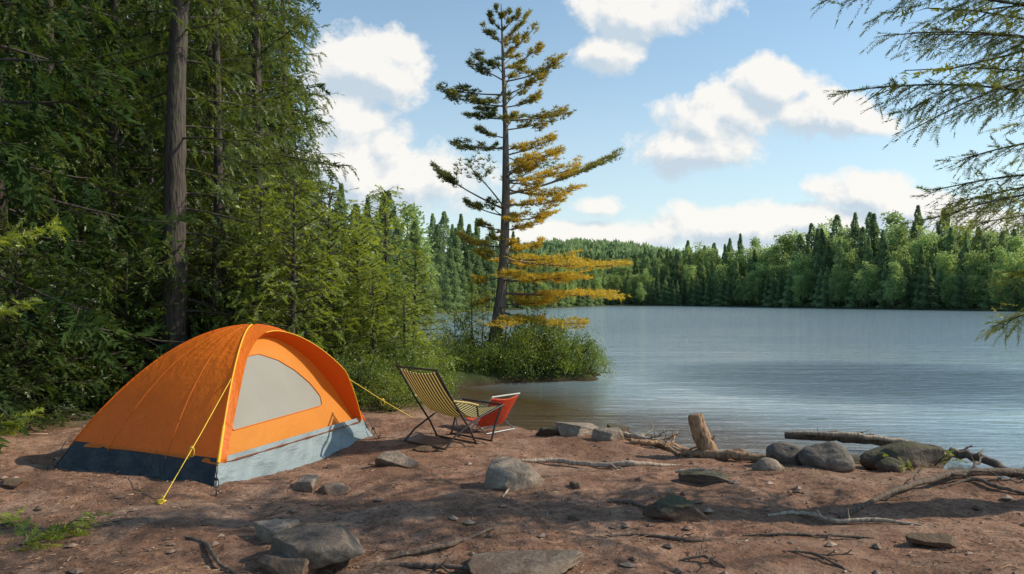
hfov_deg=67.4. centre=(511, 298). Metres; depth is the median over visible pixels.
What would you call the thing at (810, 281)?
broadleaf tree
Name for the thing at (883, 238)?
conifer tree
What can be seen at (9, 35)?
spruce tree
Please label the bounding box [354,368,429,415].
leafy shrub
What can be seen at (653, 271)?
conifer tree
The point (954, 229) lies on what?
broadleaf tree
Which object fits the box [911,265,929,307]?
conifer tree
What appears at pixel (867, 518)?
fallen branch
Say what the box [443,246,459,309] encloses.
conifer tree
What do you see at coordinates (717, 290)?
conifer tree
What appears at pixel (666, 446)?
driftwood stick
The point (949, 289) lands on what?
broadleaf tree
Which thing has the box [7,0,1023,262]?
sky
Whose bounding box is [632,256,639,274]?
conifer tree
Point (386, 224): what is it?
fir sapling
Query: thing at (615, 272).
broadleaf tree
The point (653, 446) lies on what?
driftwood stick
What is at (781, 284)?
conifer tree
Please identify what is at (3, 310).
fir sprig
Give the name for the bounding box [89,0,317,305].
spruce tree
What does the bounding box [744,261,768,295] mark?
broadleaf tree
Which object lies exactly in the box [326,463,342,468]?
rock
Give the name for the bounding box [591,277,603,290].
broadleaf tree
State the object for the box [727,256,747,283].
broadleaf tree
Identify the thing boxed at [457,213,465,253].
conifer tree
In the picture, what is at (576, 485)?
rock
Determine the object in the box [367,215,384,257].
conifer tree
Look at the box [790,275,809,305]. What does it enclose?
broadleaf tree
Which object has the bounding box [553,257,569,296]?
broadleaf tree
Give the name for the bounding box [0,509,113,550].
fir sprig
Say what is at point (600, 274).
broadleaf tree
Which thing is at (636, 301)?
conifer tree
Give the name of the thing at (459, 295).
conifer tree
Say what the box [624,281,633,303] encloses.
broadleaf tree
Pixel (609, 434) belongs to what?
rock
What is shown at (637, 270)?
conifer tree
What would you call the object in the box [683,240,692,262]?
conifer tree
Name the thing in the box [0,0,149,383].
spruce tree
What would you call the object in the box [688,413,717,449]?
log
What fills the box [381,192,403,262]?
conifer tree
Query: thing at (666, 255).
conifer tree
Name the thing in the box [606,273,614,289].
broadleaf tree
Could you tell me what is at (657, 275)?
conifer tree
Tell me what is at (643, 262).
conifer tree
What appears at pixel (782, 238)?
broadleaf tree
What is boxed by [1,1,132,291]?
spruce tree
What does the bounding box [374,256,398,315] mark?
conifer tree
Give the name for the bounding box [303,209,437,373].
fir sapling
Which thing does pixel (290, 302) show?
fir bush
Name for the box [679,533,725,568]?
fallen twig
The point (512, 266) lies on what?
conifer tree
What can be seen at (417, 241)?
conifer tree
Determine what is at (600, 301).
broadleaf tree
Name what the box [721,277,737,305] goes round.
conifer tree
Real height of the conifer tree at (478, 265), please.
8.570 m
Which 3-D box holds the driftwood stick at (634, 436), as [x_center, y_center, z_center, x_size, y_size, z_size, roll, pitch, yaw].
[1.505,1.510,8.732,0.503,0.209,0.297,0,0,42]
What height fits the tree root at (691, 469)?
0.113 m
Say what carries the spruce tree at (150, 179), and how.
on the ground
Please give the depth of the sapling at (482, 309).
19.50 m
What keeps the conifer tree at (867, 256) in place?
on the ground
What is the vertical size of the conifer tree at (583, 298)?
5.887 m
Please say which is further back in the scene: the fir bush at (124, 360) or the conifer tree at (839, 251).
the conifer tree at (839, 251)
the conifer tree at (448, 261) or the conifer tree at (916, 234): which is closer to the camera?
the conifer tree at (448, 261)
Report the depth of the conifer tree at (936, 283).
122.69 m
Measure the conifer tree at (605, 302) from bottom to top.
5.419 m
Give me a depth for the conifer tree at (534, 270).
138.78 m
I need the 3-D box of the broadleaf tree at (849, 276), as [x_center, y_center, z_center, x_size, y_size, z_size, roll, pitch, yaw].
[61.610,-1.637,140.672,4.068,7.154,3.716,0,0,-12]
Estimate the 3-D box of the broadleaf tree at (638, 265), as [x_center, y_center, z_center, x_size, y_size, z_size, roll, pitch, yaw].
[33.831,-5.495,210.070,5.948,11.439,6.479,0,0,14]
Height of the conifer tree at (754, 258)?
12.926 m
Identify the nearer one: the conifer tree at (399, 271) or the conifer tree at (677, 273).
the conifer tree at (399, 271)
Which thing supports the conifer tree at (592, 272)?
on the ground
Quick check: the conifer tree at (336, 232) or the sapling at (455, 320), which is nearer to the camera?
the sapling at (455, 320)
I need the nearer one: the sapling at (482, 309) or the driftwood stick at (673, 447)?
the driftwood stick at (673, 447)
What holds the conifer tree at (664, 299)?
on the ground
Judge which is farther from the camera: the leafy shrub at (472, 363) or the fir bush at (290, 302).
the leafy shrub at (472, 363)
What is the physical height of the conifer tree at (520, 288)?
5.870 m
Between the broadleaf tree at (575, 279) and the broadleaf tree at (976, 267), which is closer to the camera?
the broadleaf tree at (976, 267)
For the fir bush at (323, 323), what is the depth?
13.71 m
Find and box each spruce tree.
[0,0,128,298]
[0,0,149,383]
[0,0,162,373]
[0,0,199,452]
[1,0,207,312]
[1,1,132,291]
[3,0,232,372]
[4,0,290,363]
[44,2,206,288]
[60,0,325,386]
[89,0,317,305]
[103,4,248,275]
[118,0,311,332]
[120,0,339,326]
[129,0,299,330]
[139,0,359,333]
[194,0,332,283]
[223,0,356,324]
[226,19,340,331]
[238,0,330,304]
[264,92,323,289]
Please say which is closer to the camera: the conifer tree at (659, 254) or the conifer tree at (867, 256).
the conifer tree at (867, 256)
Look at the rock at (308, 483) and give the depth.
6.41 m
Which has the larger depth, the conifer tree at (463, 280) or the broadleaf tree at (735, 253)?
the broadleaf tree at (735, 253)
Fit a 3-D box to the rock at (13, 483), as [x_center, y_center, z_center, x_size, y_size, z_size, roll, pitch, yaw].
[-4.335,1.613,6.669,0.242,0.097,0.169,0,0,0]
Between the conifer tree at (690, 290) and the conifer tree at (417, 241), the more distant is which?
the conifer tree at (690, 290)
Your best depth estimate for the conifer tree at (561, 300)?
150.98 m
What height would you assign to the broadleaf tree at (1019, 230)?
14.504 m
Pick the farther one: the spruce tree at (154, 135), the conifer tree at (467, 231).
the conifer tree at (467, 231)
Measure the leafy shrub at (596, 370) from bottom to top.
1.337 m
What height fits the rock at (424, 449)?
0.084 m
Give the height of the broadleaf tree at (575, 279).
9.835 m
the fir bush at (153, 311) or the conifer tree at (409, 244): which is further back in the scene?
the conifer tree at (409, 244)
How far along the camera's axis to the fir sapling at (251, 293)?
12.35 m
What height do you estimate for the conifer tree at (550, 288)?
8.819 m
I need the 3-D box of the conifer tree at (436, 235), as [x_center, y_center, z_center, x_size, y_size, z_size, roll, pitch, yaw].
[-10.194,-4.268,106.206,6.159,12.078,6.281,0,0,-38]
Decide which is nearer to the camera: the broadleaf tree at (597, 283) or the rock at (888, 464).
the rock at (888, 464)
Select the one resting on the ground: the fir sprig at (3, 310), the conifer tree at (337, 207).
the conifer tree at (337, 207)
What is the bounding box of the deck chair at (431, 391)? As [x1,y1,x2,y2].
[396,366,503,449]
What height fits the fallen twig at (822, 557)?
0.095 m
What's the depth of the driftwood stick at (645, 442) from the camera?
8.45 m
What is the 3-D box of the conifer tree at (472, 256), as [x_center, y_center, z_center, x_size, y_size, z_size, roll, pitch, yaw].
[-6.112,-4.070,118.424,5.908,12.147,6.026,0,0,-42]
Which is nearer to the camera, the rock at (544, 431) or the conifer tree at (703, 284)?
the rock at (544, 431)
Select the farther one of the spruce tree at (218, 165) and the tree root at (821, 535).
the spruce tree at (218, 165)
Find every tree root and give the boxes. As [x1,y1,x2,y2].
[185,536,236,573]
[374,557,468,573]
[384,527,493,559]
[521,457,677,468]
[595,532,747,541]
[607,499,644,507]
[675,464,731,482]
[742,532,895,542]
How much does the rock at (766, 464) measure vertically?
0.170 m
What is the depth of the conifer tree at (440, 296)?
96.07 m
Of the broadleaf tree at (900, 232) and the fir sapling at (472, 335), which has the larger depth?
the broadleaf tree at (900, 232)
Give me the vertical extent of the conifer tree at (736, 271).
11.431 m
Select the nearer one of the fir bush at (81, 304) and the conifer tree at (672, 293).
the fir bush at (81, 304)
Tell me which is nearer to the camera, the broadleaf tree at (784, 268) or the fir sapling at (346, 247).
the fir sapling at (346, 247)
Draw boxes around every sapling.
[139,186,285,364]
[205,181,310,330]
[209,175,385,391]
[246,181,396,371]
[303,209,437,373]
[324,265,414,391]
[333,184,463,376]
[375,278,438,377]
[382,244,452,380]
[435,307,477,356]
[458,280,484,362]
[470,282,506,352]
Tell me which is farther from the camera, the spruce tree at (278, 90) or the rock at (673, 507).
the spruce tree at (278, 90)
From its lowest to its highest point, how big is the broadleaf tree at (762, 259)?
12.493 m
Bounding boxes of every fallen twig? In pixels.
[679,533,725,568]
[787,549,852,572]
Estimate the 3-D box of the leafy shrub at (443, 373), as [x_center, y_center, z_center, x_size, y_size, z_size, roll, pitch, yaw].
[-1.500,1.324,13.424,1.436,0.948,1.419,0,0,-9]
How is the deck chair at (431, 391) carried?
on the ground
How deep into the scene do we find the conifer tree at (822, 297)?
144.16 m
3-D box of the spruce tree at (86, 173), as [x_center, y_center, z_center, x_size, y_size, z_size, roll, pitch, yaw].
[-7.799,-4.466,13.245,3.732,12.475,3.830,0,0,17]
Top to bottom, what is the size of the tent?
1.422 m
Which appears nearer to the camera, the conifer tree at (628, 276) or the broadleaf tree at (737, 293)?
the broadleaf tree at (737, 293)
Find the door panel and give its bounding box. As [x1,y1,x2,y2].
[228,337,352,454]
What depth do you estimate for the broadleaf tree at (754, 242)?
184.11 m
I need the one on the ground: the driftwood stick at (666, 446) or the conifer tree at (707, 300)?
the conifer tree at (707, 300)
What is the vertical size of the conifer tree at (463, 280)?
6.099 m
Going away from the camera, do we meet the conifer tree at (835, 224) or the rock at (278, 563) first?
the rock at (278, 563)
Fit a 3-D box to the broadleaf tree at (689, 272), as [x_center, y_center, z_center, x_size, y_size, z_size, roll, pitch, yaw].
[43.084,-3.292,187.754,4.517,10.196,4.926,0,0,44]
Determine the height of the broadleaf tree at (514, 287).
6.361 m
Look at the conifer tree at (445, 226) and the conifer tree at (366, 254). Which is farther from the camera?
the conifer tree at (445, 226)
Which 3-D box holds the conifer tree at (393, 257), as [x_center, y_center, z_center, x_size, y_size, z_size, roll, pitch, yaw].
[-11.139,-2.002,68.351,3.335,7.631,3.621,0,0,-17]
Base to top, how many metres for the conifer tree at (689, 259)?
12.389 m
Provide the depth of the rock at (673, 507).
5.58 m
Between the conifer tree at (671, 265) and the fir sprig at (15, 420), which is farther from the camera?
the conifer tree at (671, 265)
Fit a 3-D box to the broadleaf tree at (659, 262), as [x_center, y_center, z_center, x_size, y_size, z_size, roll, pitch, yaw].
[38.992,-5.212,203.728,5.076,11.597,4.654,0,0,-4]
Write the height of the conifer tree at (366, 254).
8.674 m
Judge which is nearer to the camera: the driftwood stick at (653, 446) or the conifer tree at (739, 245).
the driftwood stick at (653, 446)
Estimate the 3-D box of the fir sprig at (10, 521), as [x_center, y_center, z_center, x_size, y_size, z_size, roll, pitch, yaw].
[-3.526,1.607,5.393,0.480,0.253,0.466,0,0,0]
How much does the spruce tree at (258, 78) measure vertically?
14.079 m
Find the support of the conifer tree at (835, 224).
on the ground
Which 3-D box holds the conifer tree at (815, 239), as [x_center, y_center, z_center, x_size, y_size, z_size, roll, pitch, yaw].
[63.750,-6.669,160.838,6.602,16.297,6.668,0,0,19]
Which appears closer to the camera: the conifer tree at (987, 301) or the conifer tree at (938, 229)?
the conifer tree at (987, 301)
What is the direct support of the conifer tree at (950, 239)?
on the ground
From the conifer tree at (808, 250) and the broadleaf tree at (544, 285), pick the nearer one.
the broadleaf tree at (544, 285)
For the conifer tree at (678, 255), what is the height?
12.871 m
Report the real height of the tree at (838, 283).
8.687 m
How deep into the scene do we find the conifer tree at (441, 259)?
101.27 m
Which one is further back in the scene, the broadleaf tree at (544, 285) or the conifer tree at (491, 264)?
the broadleaf tree at (544, 285)
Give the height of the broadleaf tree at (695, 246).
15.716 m
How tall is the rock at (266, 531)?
0.172 m
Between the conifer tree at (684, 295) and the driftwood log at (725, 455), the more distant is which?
the conifer tree at (684, 295)
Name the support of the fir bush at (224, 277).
on the ground
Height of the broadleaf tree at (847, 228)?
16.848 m
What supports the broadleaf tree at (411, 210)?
on the ground
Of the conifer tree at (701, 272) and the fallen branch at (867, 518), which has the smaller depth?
the fallen branch at (867, 518)
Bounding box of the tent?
[47,324,413,504]
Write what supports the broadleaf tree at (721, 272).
on the ground
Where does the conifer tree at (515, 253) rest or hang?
on the ground
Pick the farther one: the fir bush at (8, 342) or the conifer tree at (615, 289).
the conifer tree at (615, 289)
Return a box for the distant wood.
[492,237,721,264]
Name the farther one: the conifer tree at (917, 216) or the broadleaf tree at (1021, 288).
the conifer tree at (917, 216)
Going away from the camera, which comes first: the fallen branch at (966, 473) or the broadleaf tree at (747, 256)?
the fallen branch at (966, 473)
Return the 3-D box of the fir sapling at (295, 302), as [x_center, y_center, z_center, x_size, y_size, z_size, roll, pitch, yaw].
[-3.486,-0.004,11.830,2.965,3.823,2.826,0,0,0]
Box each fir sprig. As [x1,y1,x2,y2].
[0,214,70,250]
[0,297,45,319]
[0,407,45,443]
[0,506,35,535]
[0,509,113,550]
[883,453,922,471]
[934,448,968,465]
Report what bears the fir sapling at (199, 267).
on the ground
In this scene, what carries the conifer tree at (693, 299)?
on the ground
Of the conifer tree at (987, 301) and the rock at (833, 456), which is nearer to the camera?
the rock at (833, 456)
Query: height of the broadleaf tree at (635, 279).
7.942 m
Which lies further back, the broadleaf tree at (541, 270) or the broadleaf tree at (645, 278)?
the broadleaf tree at (645, 278)
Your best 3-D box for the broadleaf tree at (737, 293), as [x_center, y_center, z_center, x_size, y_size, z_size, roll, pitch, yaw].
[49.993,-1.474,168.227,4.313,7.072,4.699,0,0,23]
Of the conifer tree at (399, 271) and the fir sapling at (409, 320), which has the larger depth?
the conifer tree at (399, 271)
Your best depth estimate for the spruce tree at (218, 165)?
12.89 m
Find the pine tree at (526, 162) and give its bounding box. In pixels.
[429,2,633,353]
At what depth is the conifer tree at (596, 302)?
178.19 m
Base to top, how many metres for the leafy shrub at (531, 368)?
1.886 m
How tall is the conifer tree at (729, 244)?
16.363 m
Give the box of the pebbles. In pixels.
[0,419,1023,573]
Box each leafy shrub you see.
[333,340,401,410]
[347,332,433,404]
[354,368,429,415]
[366,337,464,403]
[410,347,466,393]
[416,342,463,379]
[417,328,472,370]
[419,329,481,362]
[439,338,508,375]
[471,327,545,375]
[479,298,572,367]
[489,316,589,384]
[526,314,606,377]
[551,337,619,379]
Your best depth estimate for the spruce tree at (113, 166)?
13.93 m
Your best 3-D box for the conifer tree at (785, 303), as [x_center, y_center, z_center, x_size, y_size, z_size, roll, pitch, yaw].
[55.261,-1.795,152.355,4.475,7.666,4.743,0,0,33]
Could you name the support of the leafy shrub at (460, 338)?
on the ground
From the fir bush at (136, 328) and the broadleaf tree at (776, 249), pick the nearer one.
the fir bush at (136, 328)
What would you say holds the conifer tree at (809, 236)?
on the ground
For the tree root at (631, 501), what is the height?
0.061 m
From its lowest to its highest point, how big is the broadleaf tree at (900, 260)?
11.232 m
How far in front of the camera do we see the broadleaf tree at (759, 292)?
163.12 m
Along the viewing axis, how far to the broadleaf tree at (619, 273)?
199.35 m
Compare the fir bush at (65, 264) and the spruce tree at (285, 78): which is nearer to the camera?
the fir bush at (65, 264)
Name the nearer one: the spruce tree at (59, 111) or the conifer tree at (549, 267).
the spruce tree at (59, 111)
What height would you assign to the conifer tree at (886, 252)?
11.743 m
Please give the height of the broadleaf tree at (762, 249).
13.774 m
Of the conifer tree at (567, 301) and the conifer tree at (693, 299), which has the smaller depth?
the conifer tree at (567, 301)
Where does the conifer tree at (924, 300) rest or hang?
on the ground
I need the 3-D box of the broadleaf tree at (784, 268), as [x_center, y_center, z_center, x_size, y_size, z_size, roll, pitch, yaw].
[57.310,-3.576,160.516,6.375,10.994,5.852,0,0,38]
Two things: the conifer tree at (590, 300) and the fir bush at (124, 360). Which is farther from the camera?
the conifer tree at (590, 300)
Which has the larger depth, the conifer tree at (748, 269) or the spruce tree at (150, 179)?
the conifer tree at (748, 269)
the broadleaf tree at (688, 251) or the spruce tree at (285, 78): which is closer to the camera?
the spruce tree at (285, 78)
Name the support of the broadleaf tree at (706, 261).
on the ground
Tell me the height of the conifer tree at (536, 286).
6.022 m
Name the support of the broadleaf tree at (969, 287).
on the ground
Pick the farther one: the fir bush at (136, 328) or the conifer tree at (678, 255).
the conifer tree at (678, 255)
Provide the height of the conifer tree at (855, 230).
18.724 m
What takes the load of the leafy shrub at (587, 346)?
on the ground
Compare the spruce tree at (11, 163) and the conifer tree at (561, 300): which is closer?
the spruce tree at (11, 163)
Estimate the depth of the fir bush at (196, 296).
12.95 m
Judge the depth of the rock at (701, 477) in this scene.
6.63 m
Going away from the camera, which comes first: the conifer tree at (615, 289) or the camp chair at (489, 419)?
the camp chair at (489, 419)
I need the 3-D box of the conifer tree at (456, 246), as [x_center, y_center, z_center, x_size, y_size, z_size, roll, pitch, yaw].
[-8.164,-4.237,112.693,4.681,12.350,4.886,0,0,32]
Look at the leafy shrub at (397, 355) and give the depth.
11.82 m
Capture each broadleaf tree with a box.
[396,200,440,287]
[417,253,438,293]
[508,279,518,305]
[529,265,545,286]
[539,282,548,305]
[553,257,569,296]
[568,267,580,288]
[568,279,577,304]
[568,284,575,302]
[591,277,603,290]
[596,268,610,290]
[596,287,602,303]
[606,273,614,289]
[609,258,625,279]
[611,275,622,290]
[612,265,624,297]
[621,265,631,292]
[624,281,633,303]
[627,274,643,291]
[631,258,644,274]
[634,282,647,300]
[638,268,654,294]
[651,257,665,278]
[658,263,670,287]
[679,264,697,293]
[682,245,695,271]
[685,247,709,291]
[691,242,709,263]
[698,248,717,298]
[710,263,731,297]
[725,249,744,276]
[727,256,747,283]
[731,276,747,304]
[740,246,759,276]
[740,272,758,305]
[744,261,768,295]
[745,235,761,297]
[752,250,773,289]
[752,276,764,305]
[755,245,777,300]
[762,240,787,282]
[764,265,782,301]
[765,232,795,285]
[770,255,793,294]
[779,228,805,258]
[786,251,819,291]
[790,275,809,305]
[801,266,817,301]
[811,216,838,249]
[822,235,856,302]
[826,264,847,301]
[833,224,860,251]
[835,248,864,297]
[839,270,856,304]
[850,260,883,306]
[880,210,908,241]
[880,222,911,263]
[882,224,915,295]
[882,261,908,307]
[883,244,917,302]
[904,223,943,284]
[911,233,953,265]
[933,250,961,283]
[934,220,974,262]
[939,273,957,307]
[944,219,990,255]
[959,274,980,307]
[962,249,995,303]
[971,229,1001,254]
[972,228,1011,265]
[972,274,985,306]
[985,245,1012,286]
[986,268,1010,308]
[994,219,1023,250]
[994,234,1023,272]
[998,273,1018,305]
[999,247,1023,292]
[1014,276,1023,301]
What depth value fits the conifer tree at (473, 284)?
108.25 m
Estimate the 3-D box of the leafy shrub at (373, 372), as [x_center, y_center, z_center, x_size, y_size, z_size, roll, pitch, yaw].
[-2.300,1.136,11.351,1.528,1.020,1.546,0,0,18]
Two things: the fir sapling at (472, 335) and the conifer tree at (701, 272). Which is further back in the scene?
the conifer tree at (701, 272)
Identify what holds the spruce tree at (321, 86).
on the ground
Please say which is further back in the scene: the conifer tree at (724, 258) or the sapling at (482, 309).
the conifer tree at (724, 258)
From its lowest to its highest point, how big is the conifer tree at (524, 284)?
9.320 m
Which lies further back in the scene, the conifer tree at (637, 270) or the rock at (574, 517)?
the conifer tree at (637, 270)
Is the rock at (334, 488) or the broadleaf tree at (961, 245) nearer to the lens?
the rock at (334, 488)
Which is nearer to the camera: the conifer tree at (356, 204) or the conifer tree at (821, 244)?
the conifer tree at (356, 204)
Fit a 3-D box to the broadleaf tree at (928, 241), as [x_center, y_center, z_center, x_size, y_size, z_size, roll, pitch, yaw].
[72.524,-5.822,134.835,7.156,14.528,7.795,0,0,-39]
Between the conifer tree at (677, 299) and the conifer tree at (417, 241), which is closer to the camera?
the conifer tree at (417, 241)
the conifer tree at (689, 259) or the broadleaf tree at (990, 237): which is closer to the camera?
the broadleaf tree at (990, 237)
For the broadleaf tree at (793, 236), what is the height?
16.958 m
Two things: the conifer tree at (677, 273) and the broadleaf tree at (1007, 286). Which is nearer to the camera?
the broadleaf tree at (1007, 286)
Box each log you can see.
[680,449,765,461]
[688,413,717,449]
[784,429,941,447]
[793,431,909,442]
[949,445,1023,478]
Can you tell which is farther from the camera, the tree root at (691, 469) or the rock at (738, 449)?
the rock at (738, 449)
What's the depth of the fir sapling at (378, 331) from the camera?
12.29 m
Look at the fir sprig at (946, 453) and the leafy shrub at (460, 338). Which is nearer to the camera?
the fir sprig at (946, 453)
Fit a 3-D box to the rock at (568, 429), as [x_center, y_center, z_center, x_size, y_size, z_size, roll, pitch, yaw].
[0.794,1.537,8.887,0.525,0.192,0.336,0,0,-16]
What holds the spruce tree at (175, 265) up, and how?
on the ground
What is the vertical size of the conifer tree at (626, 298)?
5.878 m
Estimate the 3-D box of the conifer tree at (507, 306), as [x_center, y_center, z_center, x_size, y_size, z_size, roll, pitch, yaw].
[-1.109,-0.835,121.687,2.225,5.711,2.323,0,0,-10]
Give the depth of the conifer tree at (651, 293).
188.05 m
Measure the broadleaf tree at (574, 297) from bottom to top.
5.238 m
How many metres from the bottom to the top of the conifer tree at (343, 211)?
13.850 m
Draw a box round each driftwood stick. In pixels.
[622,420,657,439]
[625,428,680,451]
[629,431,664,448]
[629,431,696,449]
[658,431,681,455]
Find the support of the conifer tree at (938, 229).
on the ground
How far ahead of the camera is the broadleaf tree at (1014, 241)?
119.30 m
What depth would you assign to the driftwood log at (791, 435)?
9.41 m
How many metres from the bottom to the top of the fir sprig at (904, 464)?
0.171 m
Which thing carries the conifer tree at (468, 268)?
on the ground
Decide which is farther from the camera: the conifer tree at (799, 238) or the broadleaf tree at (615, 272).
the broadleaf tree at (615, 272)
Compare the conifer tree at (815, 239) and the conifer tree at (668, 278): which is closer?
the conifer tree at (815, 239)
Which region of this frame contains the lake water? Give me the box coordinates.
[393,306,1023,478]
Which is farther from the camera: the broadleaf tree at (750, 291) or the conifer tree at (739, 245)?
the conifer tree at (739, 245)
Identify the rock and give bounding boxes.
[0,477,27,488]
[254,519,301,543]
[257,552,317,573]
[270,523,364,570]
[292,474,319,492]
[318,482,350,495]
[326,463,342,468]
[375,451,418,467]
[413,445,431,452]
[468,550,585,573]
[483,456,544,491]
[535,427,559,435]
[556,422,597,436]
[568,514,581,520]
[569,481,581,488]
[591,427,623,440]
[606,424,628,432]
[643,494,708,521]
[678,471,727,483]
[733,448,745,451]
[751,457,784,470]
[766,441,802,465]
[798,441,854,472]
[859,441,951,469]
[875,457,903,471]
[905,532,961,548]
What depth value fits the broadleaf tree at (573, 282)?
162.78 m
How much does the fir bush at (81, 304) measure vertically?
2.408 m
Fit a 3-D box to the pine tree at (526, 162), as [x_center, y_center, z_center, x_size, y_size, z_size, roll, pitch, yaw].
[0.460,-2.753,18.630,4.997,8.914,4.480,0,0,0]
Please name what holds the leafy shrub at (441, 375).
on the ground
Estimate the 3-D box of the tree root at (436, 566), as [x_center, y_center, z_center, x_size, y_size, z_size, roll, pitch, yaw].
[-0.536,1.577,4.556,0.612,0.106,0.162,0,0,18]
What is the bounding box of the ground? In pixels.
[0,259,1023,573]
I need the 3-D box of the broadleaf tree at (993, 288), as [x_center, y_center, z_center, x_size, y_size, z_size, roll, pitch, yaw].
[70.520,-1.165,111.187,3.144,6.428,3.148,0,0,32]
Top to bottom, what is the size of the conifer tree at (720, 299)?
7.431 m
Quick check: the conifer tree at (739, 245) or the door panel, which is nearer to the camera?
the door panel
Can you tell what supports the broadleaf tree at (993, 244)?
on the ground
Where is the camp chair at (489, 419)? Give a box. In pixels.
[456,393,519,434]
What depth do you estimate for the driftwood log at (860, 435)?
9.20 m
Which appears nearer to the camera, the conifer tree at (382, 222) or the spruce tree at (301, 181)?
the spruce tree at (301, 181)
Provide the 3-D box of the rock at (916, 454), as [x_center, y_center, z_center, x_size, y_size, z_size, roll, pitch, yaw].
[3.780,1.553,7.389,0.902,0.351,0.406,0,0,0]
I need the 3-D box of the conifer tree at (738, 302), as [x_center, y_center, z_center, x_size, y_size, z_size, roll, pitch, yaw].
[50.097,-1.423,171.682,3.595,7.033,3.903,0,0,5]
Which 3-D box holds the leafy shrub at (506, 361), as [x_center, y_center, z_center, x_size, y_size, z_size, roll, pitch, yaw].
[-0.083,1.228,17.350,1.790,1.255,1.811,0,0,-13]
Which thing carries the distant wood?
on the ground
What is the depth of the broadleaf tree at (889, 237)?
143.78 m
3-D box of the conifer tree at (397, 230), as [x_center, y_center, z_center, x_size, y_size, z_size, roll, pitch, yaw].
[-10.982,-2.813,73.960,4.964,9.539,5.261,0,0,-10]
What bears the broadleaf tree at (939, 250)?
on the ground
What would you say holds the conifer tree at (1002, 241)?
on the ground
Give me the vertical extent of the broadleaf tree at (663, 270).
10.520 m
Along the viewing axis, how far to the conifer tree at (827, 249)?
149.57 m
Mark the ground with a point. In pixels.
(762, 555)
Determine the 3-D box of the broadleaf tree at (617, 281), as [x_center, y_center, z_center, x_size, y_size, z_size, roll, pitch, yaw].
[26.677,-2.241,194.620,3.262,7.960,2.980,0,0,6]
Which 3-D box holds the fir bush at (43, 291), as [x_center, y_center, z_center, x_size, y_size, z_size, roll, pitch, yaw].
[-7.532,0.469,11.928,2.757,3.050,2.904,0,0,21]
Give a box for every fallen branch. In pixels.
[767,509,921,525]
[838,448,1023,517]
[941,477,1023,494]
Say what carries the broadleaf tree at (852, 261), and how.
on the ground
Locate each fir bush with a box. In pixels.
[0,237,133,431]
[0,266,139,424]
[0,297,74,433]
[0,298,30,393]
[7,234,118,398]
[10,254,120,396]
[22,291,152,413]
[24,236,216,407]
[71,267,207,393]
[130,281,236,364]
[187,257,316,342]
[234,276,334,344]
[284,295,354,366]
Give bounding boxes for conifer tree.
[318,209,341,271]
[331,201,340,226]
[332,226,355,279]
[336,183,352,270]
[345,203,366,241]
[350,225,375,287]
[363,198,374,247]
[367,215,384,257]
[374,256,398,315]
[375,195,392,255]
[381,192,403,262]
[382,233,396,292]
[389,220,422,300]
[390,260,406,316]
[398,259,429,316]
[400,235,421,312]
[407,221,436,313]
[408,217,435,311]
[423,213,440,289]
[428,224,451,299]
[430,245,458,308]
[431,267,443,310]
[438,211,459,267]
[440,268,456,311]
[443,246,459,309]
[445,224,457,270]
[449,266,466,309]
[450,227,467,294]
[455,268,474,311]
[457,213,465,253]
[462,224,475,266]
[462,254,480,308]
[463,233,484,289]
[469,255,487,307]
[469,272,478,309]
[474,218,481,262]
[476,272,485,307]
[481,237,498,277]
[483,271,493,309]
[487,226,497,263]
[487,270,496,307]
[488,255,496,286]
[495,240,499,273]
[505,284,511,308]
[508,264,528,308]
[509,231,514,255]
[513,237,522,268]
[515,282,527,308]
[516,250,526,292]
[519,266,530,298]
[526,282,533,307]
[527,241,540,272]
[531,266,544,306]
[533,281,544,307]
[543,266,556,306]
[545,253,559,305]
[548,246,555,303]
[555,266,565,305]
[556,282,566,306]
[563,284,570,306]
[573,283,583,305]
[579,281,587,306]
[580,267,593,303]
[585,281,594,305]
[588,267,603,304]
[593,283,599,304]
[600,260,612,296]
[602,285,608,304]
[606,258,610,280]
[611,283,618,303]
[615,282,624,303]
[622,268,633,301]
[622,283,628,303]
[631,282,641,303]
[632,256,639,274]
[635,265,640,281]
[639,247,652,275]
[641,258,651,279]
[642,283,652,304]
[647,279,658,304]
[649,260,662,300]
[653,265,662,298]
[654,249,663,273]
[654,277,660,303]
[657,277,672,304]
[661,251,674,282]
[663,248,671,274]
[663,267,673,300]
[669,281,674,304]
[670,252,683,284]
[671,260,683,301]
[673,280,681,304]
[680,254,696,295]
[680,276,688,304]
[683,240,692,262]
[683,276,697,304]
[689,275,703,305]
[696,259,708,301]
[699,274,705,300]
[701,275,714,305]
[706,259,717,304]
[708,242,720,292]
[711,276,720,303]
[713,275,730,305]
[721,248,730,301]
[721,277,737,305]
[726,238,734,255]
[728,276,742,305]
[731,258,743,302]
[737,233,744,269]
[740,258,756,304]
[751,249,763,301]
[763,271,780,306]
[772,271,788,306]
[778,270,799,306]
[782,234,806,298]
[789,243,799,302]
[798,241,813,303]
[801,223,815,253]
[803,250,828,305]
[805,228,826,301]
[807,214,847,290]
[809,228,822,265]
[810,0,1023,350]
[810,268,828,306]
[814,240,843,303]
[816,266,837,306]
[828,239,845,304]
[843,265,867,307]
[847,212,863,259]
[851,226,873,302]
[856,236,876,304]
[863,212,878,247]
[863,213,880,264]
[867,229,893,302]
[871,242,907,304]
[876,262,893,307]
[895,263,915,307]
[900,222,920,300]
[910,205,925,270]
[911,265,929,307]
[912,245,926,295]
[917,262,941,309]
[929,246,943,304]
[929,266,948,307]
[935,208,955,264]
[935,227,965,303]
[950,247,983,304]
[951,270,970,308]
[956,232,970,270]
[970,227,984,260]
[970,238,994,302]
[978,266,1002,308]
[992,231,1008,301]
[1002,266,1023,309]
[1007,228,1020,254]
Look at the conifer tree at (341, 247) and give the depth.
70.59 m

